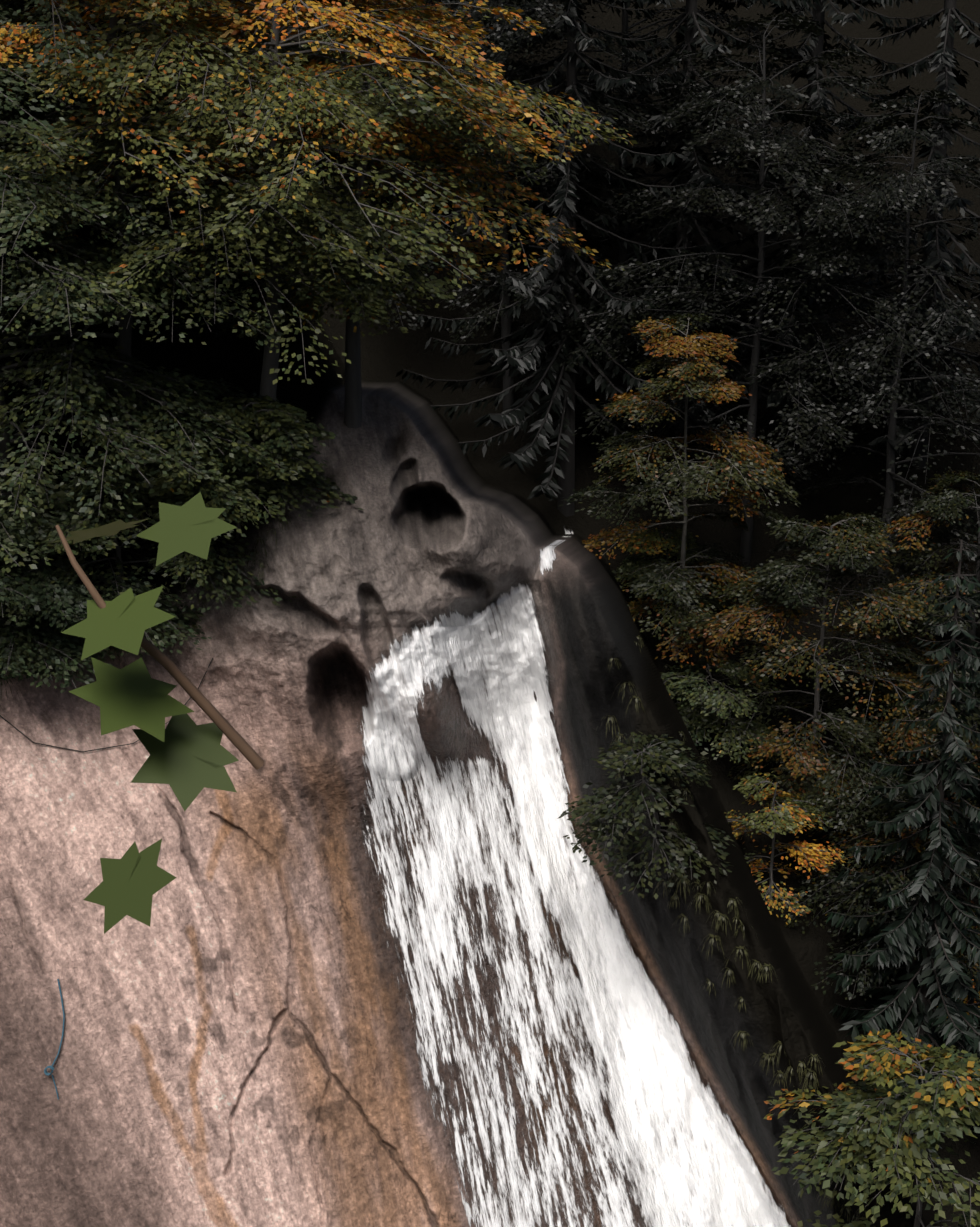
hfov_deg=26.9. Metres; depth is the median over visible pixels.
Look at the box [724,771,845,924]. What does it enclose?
orange sapling
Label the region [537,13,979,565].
beech
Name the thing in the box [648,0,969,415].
spruce
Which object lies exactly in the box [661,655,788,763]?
bush
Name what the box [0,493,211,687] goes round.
edge bush
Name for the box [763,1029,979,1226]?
shrub
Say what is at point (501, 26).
beech
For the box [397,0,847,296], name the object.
conifer tree
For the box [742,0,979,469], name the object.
spruce
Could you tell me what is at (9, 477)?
beech
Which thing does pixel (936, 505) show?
beech
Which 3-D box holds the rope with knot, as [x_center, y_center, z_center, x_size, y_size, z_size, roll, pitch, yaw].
[-5.889,5.772,27.768,0.200,1.305,0.965,1,20,2]
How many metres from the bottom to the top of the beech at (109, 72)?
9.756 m
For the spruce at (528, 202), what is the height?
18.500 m
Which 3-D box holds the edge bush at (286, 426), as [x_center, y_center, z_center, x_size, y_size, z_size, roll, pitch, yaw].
[-3.467,-1.944,29.153,2.542,2.316,3.566,15,25,35]
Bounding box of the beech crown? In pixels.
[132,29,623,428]
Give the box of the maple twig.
[51,492,263,933]
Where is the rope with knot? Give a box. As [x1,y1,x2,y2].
[44,979,64,1099]
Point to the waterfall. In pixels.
(675, 1143)
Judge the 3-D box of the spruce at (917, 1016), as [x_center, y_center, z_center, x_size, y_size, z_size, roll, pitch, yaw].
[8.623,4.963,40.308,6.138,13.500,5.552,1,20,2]
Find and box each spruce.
[303,0,615,295]
[395,0,742,516]
[496,0,872,465]
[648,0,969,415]
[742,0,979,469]
[826,539,979,1167]
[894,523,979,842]
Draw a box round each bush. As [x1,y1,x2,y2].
[0,450,295,655]
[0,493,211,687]
[0,497,115,692]
[49,428,300,586]
[137,393,362,538]
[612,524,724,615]
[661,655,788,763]
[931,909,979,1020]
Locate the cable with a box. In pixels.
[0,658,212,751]
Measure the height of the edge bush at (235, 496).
2.713 m
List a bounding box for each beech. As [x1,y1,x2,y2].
[0,0,232,254]
[0,0,419,538]
[0,0,637,481]
[0,4,275,588]
[317,0,742,425]
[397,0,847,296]
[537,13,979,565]
[559,313,806,667]
[672,511,956,834]
[678,88,979,641]
[781,778,979,1011]
[805,470,979,787]
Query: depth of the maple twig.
1.85 m
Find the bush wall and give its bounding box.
[557,731,735,898]
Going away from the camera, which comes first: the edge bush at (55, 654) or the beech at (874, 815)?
the edge bush at (55, 654)
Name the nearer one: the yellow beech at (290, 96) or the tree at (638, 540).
the yellow beech at (290, 96)
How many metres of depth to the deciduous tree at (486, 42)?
30.29 m
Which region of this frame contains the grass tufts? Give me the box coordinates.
[0,436,875,1226]
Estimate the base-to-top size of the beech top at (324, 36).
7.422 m
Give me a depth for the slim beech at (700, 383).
43.58 m
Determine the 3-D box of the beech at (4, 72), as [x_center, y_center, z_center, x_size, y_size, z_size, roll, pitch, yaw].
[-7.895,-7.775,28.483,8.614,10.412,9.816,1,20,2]
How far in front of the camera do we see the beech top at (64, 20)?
29.80 m
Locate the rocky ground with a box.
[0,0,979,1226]
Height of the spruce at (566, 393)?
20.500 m
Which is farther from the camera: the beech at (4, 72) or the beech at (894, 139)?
the beech at (894, 139)
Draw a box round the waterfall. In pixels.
[359,529,790,1226]
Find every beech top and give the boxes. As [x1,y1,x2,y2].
[0,0,327,238]
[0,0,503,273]
[256,0,527,209]
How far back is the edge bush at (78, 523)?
28.44 m
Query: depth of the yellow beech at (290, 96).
26.56 m

